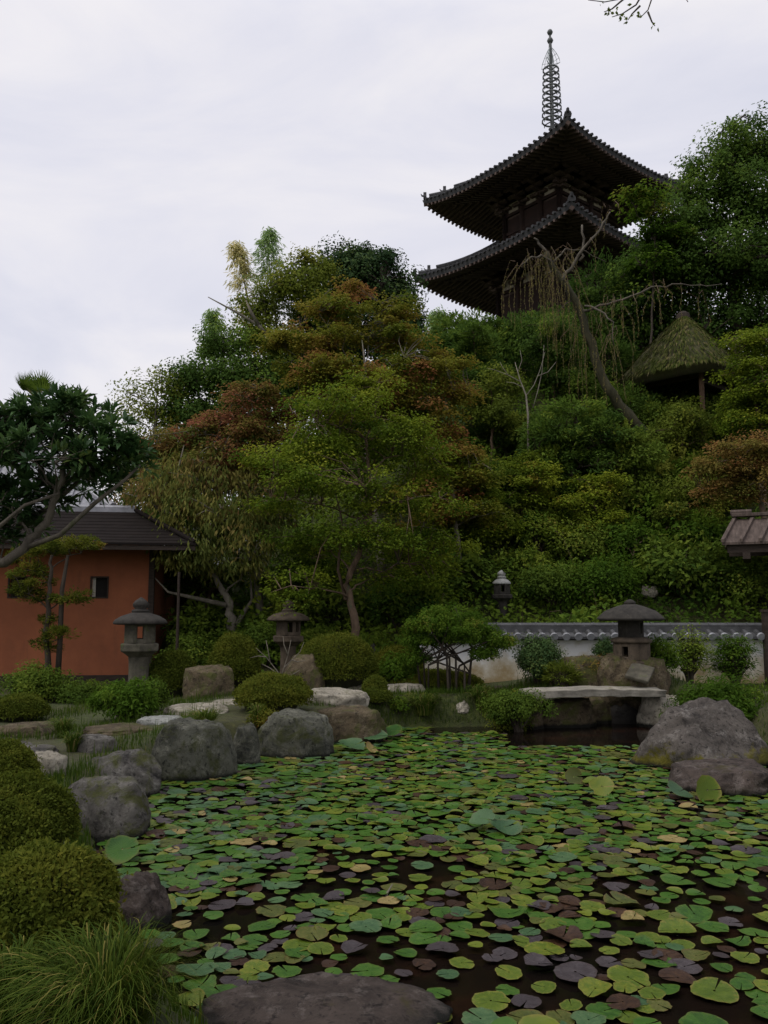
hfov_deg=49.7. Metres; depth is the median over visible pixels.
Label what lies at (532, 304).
door
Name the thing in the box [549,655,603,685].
boulder
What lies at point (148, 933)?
lily pad
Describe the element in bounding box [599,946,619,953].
lily pad
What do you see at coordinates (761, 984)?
lily pad
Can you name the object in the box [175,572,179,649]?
prop pole
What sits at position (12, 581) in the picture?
window
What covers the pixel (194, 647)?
leafy shrub
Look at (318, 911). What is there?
lily pad
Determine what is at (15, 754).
azalea bush
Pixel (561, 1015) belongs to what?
lily pad
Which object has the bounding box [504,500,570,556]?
hillside shrub
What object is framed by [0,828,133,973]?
azalea bush
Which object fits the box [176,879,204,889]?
lily pad
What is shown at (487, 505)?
maple tree
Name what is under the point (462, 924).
lily pad
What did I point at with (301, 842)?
lily pad
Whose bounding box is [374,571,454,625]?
hillside shrub
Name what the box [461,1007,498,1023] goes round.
lily pad
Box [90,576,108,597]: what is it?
window
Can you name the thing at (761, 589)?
shrub
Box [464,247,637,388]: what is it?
cypress tree
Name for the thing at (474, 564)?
hillside shrub
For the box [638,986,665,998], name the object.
lily pad
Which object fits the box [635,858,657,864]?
lily pad
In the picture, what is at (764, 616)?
wall post
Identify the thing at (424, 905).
lily pad
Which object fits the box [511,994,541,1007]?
lily pad
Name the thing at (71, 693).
leafy shrub
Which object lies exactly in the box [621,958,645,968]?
lily pad
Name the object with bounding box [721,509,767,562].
garden gate
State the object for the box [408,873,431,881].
lily pad
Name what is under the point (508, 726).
thin shrub
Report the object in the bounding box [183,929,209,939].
lily pad
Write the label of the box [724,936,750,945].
lily pad
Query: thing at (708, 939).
lily pad
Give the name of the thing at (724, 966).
lily pad
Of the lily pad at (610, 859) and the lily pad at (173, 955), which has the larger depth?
the lily pad at (610, 859)
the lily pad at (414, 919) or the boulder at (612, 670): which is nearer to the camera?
the lily pad at (414, 919)
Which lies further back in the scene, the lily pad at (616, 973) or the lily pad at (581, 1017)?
the lily pad at (616, 973)
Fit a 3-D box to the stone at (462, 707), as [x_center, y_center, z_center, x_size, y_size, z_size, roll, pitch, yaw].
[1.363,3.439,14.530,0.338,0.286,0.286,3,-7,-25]
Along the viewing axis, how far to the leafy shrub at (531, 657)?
15.38 m
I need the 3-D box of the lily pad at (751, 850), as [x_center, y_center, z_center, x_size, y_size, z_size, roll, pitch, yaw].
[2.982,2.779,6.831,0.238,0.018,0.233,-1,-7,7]
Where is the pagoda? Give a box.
[411,29,689,364]
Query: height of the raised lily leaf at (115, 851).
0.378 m
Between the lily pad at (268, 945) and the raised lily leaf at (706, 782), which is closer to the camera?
the lily pad at (268, 945)
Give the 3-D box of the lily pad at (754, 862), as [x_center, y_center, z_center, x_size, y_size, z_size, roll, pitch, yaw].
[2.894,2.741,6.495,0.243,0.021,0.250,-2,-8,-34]
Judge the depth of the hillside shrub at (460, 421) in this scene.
24.66 m
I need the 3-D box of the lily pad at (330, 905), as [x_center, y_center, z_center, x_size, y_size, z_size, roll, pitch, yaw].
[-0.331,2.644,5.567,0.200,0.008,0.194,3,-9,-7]
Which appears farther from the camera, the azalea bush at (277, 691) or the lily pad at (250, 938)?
the azalea bush at (277, 691)
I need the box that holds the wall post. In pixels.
[760,610,767,684]
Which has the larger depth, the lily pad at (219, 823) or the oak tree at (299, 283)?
the oak tree at (299, 283)
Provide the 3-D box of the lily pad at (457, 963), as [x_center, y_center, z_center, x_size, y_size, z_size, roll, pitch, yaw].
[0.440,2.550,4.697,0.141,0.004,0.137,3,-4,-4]
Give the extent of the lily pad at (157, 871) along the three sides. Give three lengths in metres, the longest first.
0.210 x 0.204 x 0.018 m
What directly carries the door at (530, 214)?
in the pagoda
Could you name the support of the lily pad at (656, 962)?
on the pond water
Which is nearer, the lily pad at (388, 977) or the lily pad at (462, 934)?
the lily pad at (388, 977)
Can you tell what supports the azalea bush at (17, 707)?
on the ground at (232, 718)
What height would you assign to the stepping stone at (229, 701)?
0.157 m
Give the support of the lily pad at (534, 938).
on the pond water
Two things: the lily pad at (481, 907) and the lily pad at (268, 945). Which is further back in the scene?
the lily pad at (481, 907)
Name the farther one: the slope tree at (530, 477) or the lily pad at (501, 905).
the slope tree at (530, 477)
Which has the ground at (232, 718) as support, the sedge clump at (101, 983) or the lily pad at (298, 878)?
the sedge clump at (101, 983)
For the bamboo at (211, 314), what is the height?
9.201 m
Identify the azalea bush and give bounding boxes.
[0,691,53,721]
[0,734,46,783]
[0,761,87,858]
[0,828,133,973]
[147,646,198,697]
[204,626,263,687]
[229,669,316,713]
[290,628,383,687]
[361,673,389,690]
[363,686,393,704]
[387,667,490,689]
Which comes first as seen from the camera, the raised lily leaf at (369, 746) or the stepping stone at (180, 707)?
the raised lily leaf at (369, 746)
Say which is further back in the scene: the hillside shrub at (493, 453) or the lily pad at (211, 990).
the hillside shrub at (493, 453)
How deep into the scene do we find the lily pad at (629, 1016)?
4.07 m
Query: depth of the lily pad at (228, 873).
6.23 m
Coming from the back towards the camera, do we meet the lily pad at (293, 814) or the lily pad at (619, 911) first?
the lily pad at (293, 814)
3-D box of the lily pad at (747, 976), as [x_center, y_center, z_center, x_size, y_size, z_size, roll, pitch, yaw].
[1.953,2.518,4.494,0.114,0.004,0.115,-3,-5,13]
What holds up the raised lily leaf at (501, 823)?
in the pond water
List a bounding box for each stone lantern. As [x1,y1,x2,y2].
[113,597,166,685]
[267,600,309,673]
[492,570,511,622]
[597,599,664,663]
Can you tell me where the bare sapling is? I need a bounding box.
[488,349,555,485]
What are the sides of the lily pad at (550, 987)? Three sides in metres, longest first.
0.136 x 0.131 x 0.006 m
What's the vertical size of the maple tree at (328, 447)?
6.859 m
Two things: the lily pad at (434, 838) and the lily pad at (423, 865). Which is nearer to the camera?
the lily pad at (423, 865)
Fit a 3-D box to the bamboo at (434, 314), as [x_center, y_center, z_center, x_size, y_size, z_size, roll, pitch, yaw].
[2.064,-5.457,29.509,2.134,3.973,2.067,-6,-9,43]
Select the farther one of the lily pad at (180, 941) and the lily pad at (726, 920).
the lily pad at (726, 920)
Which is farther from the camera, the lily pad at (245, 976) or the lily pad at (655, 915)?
the lily pad at (655, 915)
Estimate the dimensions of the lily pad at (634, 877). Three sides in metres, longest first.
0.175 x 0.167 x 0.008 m
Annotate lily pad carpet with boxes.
[96,726,767,1023]
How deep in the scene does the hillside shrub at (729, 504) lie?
22.02 m
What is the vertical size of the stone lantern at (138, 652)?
1.911 m
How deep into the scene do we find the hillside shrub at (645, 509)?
21.90 m
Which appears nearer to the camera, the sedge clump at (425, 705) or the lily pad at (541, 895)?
the lily pad at (541, 895)
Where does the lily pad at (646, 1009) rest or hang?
on the pond water
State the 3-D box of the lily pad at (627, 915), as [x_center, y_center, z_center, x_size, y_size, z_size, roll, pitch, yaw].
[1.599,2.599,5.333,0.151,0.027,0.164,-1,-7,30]
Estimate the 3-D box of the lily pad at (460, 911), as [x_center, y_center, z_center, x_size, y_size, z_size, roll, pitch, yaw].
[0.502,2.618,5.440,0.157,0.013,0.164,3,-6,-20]
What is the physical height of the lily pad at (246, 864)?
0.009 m
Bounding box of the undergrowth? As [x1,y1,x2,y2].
[195,341,767,671]
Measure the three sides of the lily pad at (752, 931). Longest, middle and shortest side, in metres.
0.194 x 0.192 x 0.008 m
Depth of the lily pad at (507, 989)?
4.36 m
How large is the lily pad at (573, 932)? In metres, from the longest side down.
0.250 x 0.237 x 0.038 m
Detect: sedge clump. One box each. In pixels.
[0,911,236,1023]
[0,927,86,1023]
[42,716,82,738]
[58,730,89,751]
[177,707,230,720]
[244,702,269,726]
[399,691,449,715]
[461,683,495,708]
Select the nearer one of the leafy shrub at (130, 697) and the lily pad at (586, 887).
the lily pad at (586, 887)
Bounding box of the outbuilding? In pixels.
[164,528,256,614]
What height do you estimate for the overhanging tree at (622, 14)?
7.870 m
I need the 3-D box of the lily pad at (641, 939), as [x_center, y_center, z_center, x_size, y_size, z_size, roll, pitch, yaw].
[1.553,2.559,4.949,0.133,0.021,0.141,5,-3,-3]
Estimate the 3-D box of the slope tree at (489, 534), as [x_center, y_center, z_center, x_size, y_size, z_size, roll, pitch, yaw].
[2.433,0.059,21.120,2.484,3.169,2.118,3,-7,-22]
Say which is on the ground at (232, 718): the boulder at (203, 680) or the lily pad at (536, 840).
the boulder at (203, 680)
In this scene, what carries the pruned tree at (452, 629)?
on the ground at (232, 718)
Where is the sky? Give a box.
[0,0,767,509]
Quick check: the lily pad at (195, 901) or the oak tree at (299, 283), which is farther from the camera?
the oak tree at (299, 283)
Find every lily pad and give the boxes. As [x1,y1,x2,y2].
[117,867,140,874]
[141,929,160,938]
[143,938,162,947]
[145,829,166,837]
[149,869,168,879]
[150,819,164,826]
[153,854,180,861]
[153,953,181,963]
[157,838,181,846]
[157,931,175,938]
[158,964,180,975]
[160,881,170,887]
[162,938,183,946]
[164,860,181,867]
[167,877,187,885]
[170,899,176,908]
[175,890,201,896]
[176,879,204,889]
[176,962,217,975]
[177,886,206,893]
[177,947,201,956]
[177,988,204,1005]
[179,846,204,854]
[180,940,204,950]
[181,897,201,905]
[182,975,216,991]
[183,858,208,865]
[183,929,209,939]
[184,863,209,872]
[187,836,213,842]
[187,842,210,849]
[193,853,214,858]
[196,820,222,829]
[198,872,219,879]
[199,942,220,950]
[204,984,237,996]
[205,946,226,958]
[208,899,235,909]
[209,962,230,971]
[212,879,235,887]
[213,943,233,954]
[215,834,236,839]
[219,869,241,876]
[219,976,242,983]
[221,932,239,940]
[223,948,245,959]
[229,956,249,965]
[230,838,258,844]
[234,980,260,985]
[235,877,261,885]
[237,861,257,867]
[237,944,257,949]
[237,972,258,982]
[239,959,269,974]
[240,872,265,878]
[242,849,262,857]
[242,934,268,945]
[248,921,277,931]
[248,950,266,958]
[251,831,275,837]
[255,904,285,916]
[257,943,277,951]
[259,836,285,842]
[262,952,289,961]
[272,965,301,977]
[277,881,302,887]
[282,839,310,847]
[282,939,313,950]
[283,812,307,817]
[284,876,306,880]
[284,955,304,963]
[285,947,310,957]
[290,893,318,900]
[291,847,316,853]
[291,853,313,860]
[292,912,314,921]
[295,922,314,928]
[296,926,328,940]
[307,942,333,954]
[308,840,332,845]
[308,896,328,905]
[311,908,333,916]
[314,923,336,930]
[319,902,344,909]
[322,890,343,900]
[326,911,348,922]
[331,905,359,915]
[338,811,359,815]
[341,940,366,952]
[343,897,371,907]
[348,813,367,822]
[349,912,371,920]
[349,918,381,931]
[350,841,375,847]
[351,963,383,976]
[359,893,382,901]
[365,907,395,919]
[376,935,398,942]
[377,896,399,903]
[379,975,399,981]
[380,914,401,928]
[381,883,406,890]
[390,913,411,920]
[394,948,416,956]
[395,928,414,936]
[406,839,432,846]
[406,907,428,916]
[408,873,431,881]
[408,916,429,923]
[408,919,442,931]
[409,931,439,944]
[411,861,432,868]
[412,903,433,909]
[412,958,435,969]
[419,835,445,842]
[425,941,458,951]
[426,987,451,998]
[430,906,450,917]
[431,845,451,851]
[431,927,450,935]
[435,935,450,941]
[436,969,458,978]
[441,880,462,888]
[446,921,472,931]
[449,930,469,937]
[449,957,474,968]
[450,906,472,916]
[451,853,472,861]
[453,844,475,848]
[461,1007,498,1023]
[463,848,487,854]
[465,928,489,936]
[466,855,488,865]
[467,892,488,902]
[467,902,486,910]
[469,884,488,890]
[472,991,510,1011]
[477,889,499,895]
[479,878,511,889]
[482,953,502,961]
[483,871,507,877]
[484,862,506,869]
[486,901,510,907]
[488,933,512,941]
[489,907,527,917]
[492,859,514,864]
[492,947,517,959]
[493,896,509,902]
[494,918,519,927]
[495,965,521,979]
[496,984,519,994]
[497,842,520,849]
[498,889,518,896]
[506,878,533,888]
[506,1009,543,1022]
[508,851,531,857]
[510,894,536,906]
[511,849,535,855]
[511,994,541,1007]
[512,935,529,947]
[517,934,542,942]
[518,927,540,934]
[521,835,543,845]
[524,866,551,874]
[524,941,564,954]
[524,952,552,966]
[526,900,550,909]
[527,911,552,919]
[531,981,555,993]
[537,893,557,899]
[539,902,563,912]
[539,917,568,929]
[543,939,566,947]
[544,925,582,942]
[546,1009,575,1023]
[548,851,576,861]
[549,953,568,960]
[553,961,596,981]
[555,881,577,889]
[556,902,577,909]
[557,916,594,929]
[558,895,580,904]
[558,910,581,917]
[559,874,581,879]
[559,999,582,1010]
[565,927,599,938]
[566,839,588,846]
[570,938,591,947]
[570,1010,606,1023]
[571,884,593,890]
[574,835,603,842]
[578,977,612,996]
[579,846,596,852]
[580,900,605,910]
[584,844,611,852]
[585,1002,621,1019]
[590,930,615,937]
[591,860,606,866]
[595,956,622,966]
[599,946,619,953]
[602,882,629,890]
[603,855,631,866]
[603,891,638,904]
[606,993,640,1009]
[607,907,626,916]
[607,965,650,988]
[608,834,632,840]
[610,934,632,945]
[611,867,636,875]
[612,821,636,828]
[613,981,636,992]
[616,931,636,937]
[616,1010,639,1023]
[621,910,643,919]
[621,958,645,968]
[626,875,648,880]
[631,995,648,1004]
[633,934,655,946]
[634,1004,654,1012]
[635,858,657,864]
[636,932,660,939]
[637,950,662,957]
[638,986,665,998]
[641,957,676,967]
[645,910,670,919]
[646,998,671,1010]
[651,984,679,994]
[652,948,682,961]
[653,935,670,942]
[656,851,679,856]
[656,943,672,949]
[657,834,686,841]
[658,917,695,933]
[658,967,696,983]
[660,873,695,884]
[661,864,688,873]
[667,958,702,973]
[670,939,694,948]
[675,904,712,922]
[678,1011,727,1023]
[681,949,709,960]
[690,829,715,835]
[690,977,738,1002]
[695,921,728,931]
[701,935,722,943]
[703,877,735,886]
[710,963,732,971]
[712,826,734,831]
[718,916,742,926]
[720,861,744,869]
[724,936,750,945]
[729,827,757,833]
[729,977,754,989]
[730,845,760,853]
[730,951,759,963]
[734,972,755,981]
[736,823,762,829]
[737,927,767,936]
[738,857,767,867]
[744,989,767,999]
[749,853,767,858]
[750,835,767,838]
[750,1005,767,1018]
[752,911,767,921]
[752,997,767,1004]
[753,979,767,991]
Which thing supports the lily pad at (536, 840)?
on the pond water
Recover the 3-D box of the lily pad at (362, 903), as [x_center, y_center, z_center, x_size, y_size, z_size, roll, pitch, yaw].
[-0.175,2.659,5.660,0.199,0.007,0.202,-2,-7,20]
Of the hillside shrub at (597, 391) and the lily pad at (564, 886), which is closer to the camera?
the lily pad at (564, 886)
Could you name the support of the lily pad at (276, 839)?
on the pond water
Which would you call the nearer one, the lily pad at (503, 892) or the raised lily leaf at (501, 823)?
the lily pad at (503, 892)
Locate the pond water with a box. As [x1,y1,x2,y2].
[92,723,767,1023]
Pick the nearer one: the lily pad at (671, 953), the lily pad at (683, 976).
the lily pad at (683, 976)
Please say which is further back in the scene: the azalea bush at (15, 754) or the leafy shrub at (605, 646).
the leafy shrub at (605, 646)
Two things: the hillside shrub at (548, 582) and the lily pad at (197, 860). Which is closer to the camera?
the lily pad at (197, 860)
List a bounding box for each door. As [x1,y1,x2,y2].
[521,282,537,330]
[524,204,537,230]
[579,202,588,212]
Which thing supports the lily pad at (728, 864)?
on the pond water
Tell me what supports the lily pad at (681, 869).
on the pond water
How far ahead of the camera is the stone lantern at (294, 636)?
16.83 m
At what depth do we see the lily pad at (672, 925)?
5.21 m
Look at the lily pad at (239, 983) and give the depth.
4.43 m
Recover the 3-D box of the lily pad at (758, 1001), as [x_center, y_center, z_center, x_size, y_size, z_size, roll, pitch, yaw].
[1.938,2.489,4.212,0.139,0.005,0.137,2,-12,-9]
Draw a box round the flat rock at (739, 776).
[667,758,767,798]
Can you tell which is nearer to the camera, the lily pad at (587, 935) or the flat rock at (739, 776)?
the lily pad at (587, 935)
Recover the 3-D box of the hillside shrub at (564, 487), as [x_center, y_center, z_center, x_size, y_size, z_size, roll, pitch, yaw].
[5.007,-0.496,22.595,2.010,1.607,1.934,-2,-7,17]
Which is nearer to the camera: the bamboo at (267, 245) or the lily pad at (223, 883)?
the lily pad at (223, 883)
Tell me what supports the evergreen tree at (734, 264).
on the ground at (232, 718)
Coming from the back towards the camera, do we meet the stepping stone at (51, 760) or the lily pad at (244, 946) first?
the stepping stone at (51, 760)
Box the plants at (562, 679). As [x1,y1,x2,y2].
[536,658,586,686]
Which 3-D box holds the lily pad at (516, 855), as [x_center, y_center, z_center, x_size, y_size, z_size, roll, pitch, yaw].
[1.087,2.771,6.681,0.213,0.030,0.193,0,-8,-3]
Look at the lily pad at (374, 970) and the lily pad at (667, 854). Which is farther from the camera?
the lily pad at (667, 854)
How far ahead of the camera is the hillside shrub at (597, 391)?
25.75 m
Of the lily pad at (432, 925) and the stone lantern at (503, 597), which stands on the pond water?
the lily pad at (432, 925)
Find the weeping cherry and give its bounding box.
[501,201,720,442]
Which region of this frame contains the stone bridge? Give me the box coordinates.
[519,686,666,729]
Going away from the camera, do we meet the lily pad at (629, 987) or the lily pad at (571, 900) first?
the lily pad at (629, 987)
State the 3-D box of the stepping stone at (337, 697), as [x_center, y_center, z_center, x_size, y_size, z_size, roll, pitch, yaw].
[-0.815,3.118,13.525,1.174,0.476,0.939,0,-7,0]
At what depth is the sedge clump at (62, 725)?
10.81 m
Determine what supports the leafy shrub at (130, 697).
on the ground at (232, 718)
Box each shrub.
[0,658,82,700]
[48,675,113,704]
[85,674,163,722]
[143,675,174,710]
[149,628,214,665]
[159,591,243,647]
[236,586,321,632]
[240,619,279,667]
[245,706,278,727]
[251,638,304,674]
[286,577,376,631]
[296,623,334,653]
[360,573,440,630]
[367,650,421,682]
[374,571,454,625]
[389,695,412,713]
[407,536,471,576]
[418,496,480,543]
[431,401,484,437]
[438,537,513,603]
[464,409,526,452]
[464,486,526,547]
[473,448,513,490]
[475,686,560,731]
[481,688,532,730]
[487,536,558,595]
[492,456,560,504]
[500,417,561,454]
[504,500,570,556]
[508,554,600,606]
[511,631,568,684]
[538,512,619,569]
[543,463,604,517]
[550,362,619,403]
[552,544,652,610]
[562,449,599,478]
[579,329,645,382]
[582,503,666,557]
[587,474,650,514]
[590,633,612,655]
[592,416,644,460]
[595,516,668,577]
[598,380,661,426]
[618,481,693,529]
[624,524,731,600]
[627,438,679,486]
[634,391,677,431]
[647,632,689,675]
[648,507,732,554]
[658,440,712,485]
[658,669,767,720]
[664,403,724,441]
[667,620,718,682]
[687,475,755,514]
[695,549,767,603]
[699,393,753,436]
[704,632,765,685]
[706,537,767,612]
[724,557,767,606]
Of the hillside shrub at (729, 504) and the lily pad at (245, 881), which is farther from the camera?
the hillside shrub at (729, 504)
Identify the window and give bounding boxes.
[7,576,31,597]
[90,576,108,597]
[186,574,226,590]
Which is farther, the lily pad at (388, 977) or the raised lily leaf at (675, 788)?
the raised lily leaf at (675, 788)
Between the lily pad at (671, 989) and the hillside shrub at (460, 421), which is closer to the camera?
the lily pad at (671, 989)
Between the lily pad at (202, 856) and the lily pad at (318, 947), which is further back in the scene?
the lily pad at (202, 856)
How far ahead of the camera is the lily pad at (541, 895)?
5.77 m
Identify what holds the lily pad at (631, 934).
on the pond water
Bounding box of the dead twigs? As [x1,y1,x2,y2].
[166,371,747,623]
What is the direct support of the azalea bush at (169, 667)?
on the ground at (232, 718)
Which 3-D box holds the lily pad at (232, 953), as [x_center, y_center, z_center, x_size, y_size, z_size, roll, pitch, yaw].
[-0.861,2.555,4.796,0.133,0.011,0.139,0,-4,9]
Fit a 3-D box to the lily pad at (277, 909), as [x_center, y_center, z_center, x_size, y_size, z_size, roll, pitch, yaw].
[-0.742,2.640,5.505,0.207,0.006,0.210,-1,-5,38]
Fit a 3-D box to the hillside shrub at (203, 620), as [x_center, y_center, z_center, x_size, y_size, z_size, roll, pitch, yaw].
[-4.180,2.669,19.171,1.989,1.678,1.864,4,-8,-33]
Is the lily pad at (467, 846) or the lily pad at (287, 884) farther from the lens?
the lily pad at (467, 846)
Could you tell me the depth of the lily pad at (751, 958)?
4.76 m
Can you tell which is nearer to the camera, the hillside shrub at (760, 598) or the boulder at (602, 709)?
the boulder at (602, 709)
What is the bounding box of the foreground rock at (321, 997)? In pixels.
[196,971,452,1023]
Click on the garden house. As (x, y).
(118, 573)
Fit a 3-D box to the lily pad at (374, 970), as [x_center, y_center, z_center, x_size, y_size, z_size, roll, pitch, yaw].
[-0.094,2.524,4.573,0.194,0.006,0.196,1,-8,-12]
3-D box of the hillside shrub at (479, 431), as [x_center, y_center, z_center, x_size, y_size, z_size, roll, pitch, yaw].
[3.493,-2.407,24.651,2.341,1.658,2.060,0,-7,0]
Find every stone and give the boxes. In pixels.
[0,721,56,737]
[21,741,32,745]
[27,744,58,751]
[35,750,67,775]
[76,734,118,752]
[83,722,152,735]
[136,715,182,724]
[162,702,228,715]
[212,699,242,704]
[305,687,369,706]
[347,685,362,690]
[387,683,424,692]
[456,700,469,713]
[641,586,657,597]
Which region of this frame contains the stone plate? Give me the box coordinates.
[625,663,654,683]
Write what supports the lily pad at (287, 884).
on the pond water
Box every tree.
[0,378,161,567]
[3,533,105,698]
[8,370,59,435]
[99,445,313,633]
[105,365,203,502]
[110,312,317,526]
[126,378,317,620]
[162,520,251,607]
[208,241,359,439]
[227,365,484,636]
[245,533,354,608]
[246,274,491,595]
[284,230,430,419]
[366,542,477,606]
[383,426,522,570]
[385,307,526,390]
[395,601,518,691]
[404,457,486,541]
[427,449,534,559]
[445,317,514,387]
[457,359,535,459]
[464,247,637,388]
[492,411,581,491]
[496,448,574,523]
[512,310,588,403]
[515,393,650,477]
[547,469,633,539]
[588,100,767,363]
[589,0,687,31]
[590,423,677,501]
[608,177,698,346]
[640,396,717,462]
[649,471,729,537]
[678,428,767,517]
[702,323,767,517]
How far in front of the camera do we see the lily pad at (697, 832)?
7.39 m
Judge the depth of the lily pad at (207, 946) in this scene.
4.92 m
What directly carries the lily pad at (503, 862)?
on the pond water
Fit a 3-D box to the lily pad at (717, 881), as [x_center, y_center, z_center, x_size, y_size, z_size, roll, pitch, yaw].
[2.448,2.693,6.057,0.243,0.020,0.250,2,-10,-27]
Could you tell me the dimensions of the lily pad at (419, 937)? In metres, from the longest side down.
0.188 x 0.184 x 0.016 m
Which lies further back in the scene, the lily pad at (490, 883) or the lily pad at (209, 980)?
the lily pad at (490, 883)
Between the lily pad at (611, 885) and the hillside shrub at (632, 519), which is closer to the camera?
the lily pad at (611, 885)
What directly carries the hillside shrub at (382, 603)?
on the ground at (232, 718)
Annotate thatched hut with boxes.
[614,311,754,450]
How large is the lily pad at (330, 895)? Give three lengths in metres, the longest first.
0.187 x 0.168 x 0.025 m
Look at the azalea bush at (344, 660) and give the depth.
14.72 m
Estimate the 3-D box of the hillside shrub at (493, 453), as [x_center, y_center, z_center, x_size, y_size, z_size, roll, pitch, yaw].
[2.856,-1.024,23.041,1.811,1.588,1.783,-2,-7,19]
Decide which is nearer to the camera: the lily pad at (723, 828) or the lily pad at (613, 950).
the lily pad at (613, 950)
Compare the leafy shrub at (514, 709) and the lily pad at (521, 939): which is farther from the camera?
the leafy shrub at (514, 709)
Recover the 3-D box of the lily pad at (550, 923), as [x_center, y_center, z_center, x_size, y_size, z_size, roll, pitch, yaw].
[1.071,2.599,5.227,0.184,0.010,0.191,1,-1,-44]
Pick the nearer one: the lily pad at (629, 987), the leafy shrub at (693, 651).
the lily pad at (629, 987)
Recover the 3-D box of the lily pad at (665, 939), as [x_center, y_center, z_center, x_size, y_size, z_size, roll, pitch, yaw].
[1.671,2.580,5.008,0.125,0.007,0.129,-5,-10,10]
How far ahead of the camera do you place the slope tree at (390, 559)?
19.59 m
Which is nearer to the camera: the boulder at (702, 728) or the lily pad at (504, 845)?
the lily pad at (504, 845)
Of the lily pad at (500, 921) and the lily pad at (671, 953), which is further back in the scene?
the lily pad at (500, 921)
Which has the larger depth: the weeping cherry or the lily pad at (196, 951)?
the weeping cherry
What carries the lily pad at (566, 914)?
on the pond water
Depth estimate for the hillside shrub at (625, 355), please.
27.16 m
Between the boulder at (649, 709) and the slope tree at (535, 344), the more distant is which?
the slope tree at (535, 344)
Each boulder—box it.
[68,775,150,842]
[87,749,161,797]
[117,871,171,934]
[151,717,237,782]
[182,664,234,698]
[233,722,260,764]
[258,708,334,759]
[284,653,324,688]
[318,705,386,744]
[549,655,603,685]
[582,696,611,723]
[597,653,670,709]
[611,703,637,723]
[630,697,767,770]
[636,694,679,727]
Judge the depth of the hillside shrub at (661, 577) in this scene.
19.61 m
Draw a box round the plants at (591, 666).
[570,651,604,672]
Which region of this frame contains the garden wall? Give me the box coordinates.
[420,622,764,683]
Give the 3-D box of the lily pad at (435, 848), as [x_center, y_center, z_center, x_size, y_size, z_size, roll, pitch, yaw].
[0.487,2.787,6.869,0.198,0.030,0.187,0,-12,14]
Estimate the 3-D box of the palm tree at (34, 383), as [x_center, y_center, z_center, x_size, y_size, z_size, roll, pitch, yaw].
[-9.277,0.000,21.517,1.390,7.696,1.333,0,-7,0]
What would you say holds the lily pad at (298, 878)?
on the pond water
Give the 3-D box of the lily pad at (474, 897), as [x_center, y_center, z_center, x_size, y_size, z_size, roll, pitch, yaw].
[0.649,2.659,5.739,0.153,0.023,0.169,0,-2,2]
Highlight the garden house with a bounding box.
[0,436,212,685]
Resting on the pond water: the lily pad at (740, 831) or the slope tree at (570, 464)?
the lily pad at (740, 831)
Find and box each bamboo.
[195,307,242,500]
[221,240,266,495]
[242,226,300,393]
[421,305,451,337]
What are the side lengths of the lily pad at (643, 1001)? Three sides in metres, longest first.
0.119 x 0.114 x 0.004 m
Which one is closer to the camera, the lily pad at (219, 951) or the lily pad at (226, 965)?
the lily pad at (226, 965)
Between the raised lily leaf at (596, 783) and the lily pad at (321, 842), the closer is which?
the lily pad at (321, 842)
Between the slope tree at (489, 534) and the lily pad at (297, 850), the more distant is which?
the slope tree at (489, 534)
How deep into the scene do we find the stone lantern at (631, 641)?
14.87 m
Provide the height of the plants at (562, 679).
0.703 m
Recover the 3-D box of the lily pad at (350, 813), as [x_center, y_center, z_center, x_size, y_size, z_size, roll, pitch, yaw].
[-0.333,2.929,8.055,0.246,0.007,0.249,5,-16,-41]
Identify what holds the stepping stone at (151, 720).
on the ground at (232, 718)
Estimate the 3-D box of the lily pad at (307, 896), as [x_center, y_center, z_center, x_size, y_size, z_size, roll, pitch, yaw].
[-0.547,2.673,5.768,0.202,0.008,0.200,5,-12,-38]
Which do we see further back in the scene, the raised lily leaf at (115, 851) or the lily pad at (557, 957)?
the raised lily leaf at (115, 851)
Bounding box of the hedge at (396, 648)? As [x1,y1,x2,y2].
[372,644,427,673]
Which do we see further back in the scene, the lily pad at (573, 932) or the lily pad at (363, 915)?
the lily pad at (363, 915)
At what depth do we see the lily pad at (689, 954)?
4.78 m
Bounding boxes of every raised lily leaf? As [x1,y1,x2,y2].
[105,835,139,862]
[338,738,364,751]
[364,730,387,741]
[366,741,377,752]
[386,724,401,737]
[469,808,494,828]
[488,818,522,835]
[565,767,582,784]
[589,776,613,797]
[667,780,692,799]
[696,775,721,803]
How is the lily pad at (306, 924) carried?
on the pond water
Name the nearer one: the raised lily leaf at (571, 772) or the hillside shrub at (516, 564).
the raised lily leaf at (571, 772)
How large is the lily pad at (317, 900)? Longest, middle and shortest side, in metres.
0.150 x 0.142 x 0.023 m
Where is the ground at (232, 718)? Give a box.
[0,370,767,1023]
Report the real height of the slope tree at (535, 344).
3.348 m
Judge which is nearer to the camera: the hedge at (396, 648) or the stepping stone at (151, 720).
the stepping stone at (151, 720)
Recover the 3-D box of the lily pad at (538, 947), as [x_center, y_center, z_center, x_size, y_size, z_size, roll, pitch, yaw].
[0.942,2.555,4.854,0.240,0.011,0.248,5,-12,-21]
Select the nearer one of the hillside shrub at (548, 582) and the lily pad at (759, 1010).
the lily pad at (759, 1010)
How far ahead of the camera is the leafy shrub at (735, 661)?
16.12 m
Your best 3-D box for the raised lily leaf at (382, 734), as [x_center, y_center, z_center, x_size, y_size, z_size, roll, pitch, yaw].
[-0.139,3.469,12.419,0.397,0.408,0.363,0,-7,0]
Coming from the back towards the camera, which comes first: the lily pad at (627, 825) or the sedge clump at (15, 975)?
the lily pad at (627, 825)
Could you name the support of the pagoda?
on the ground at (232, 718)

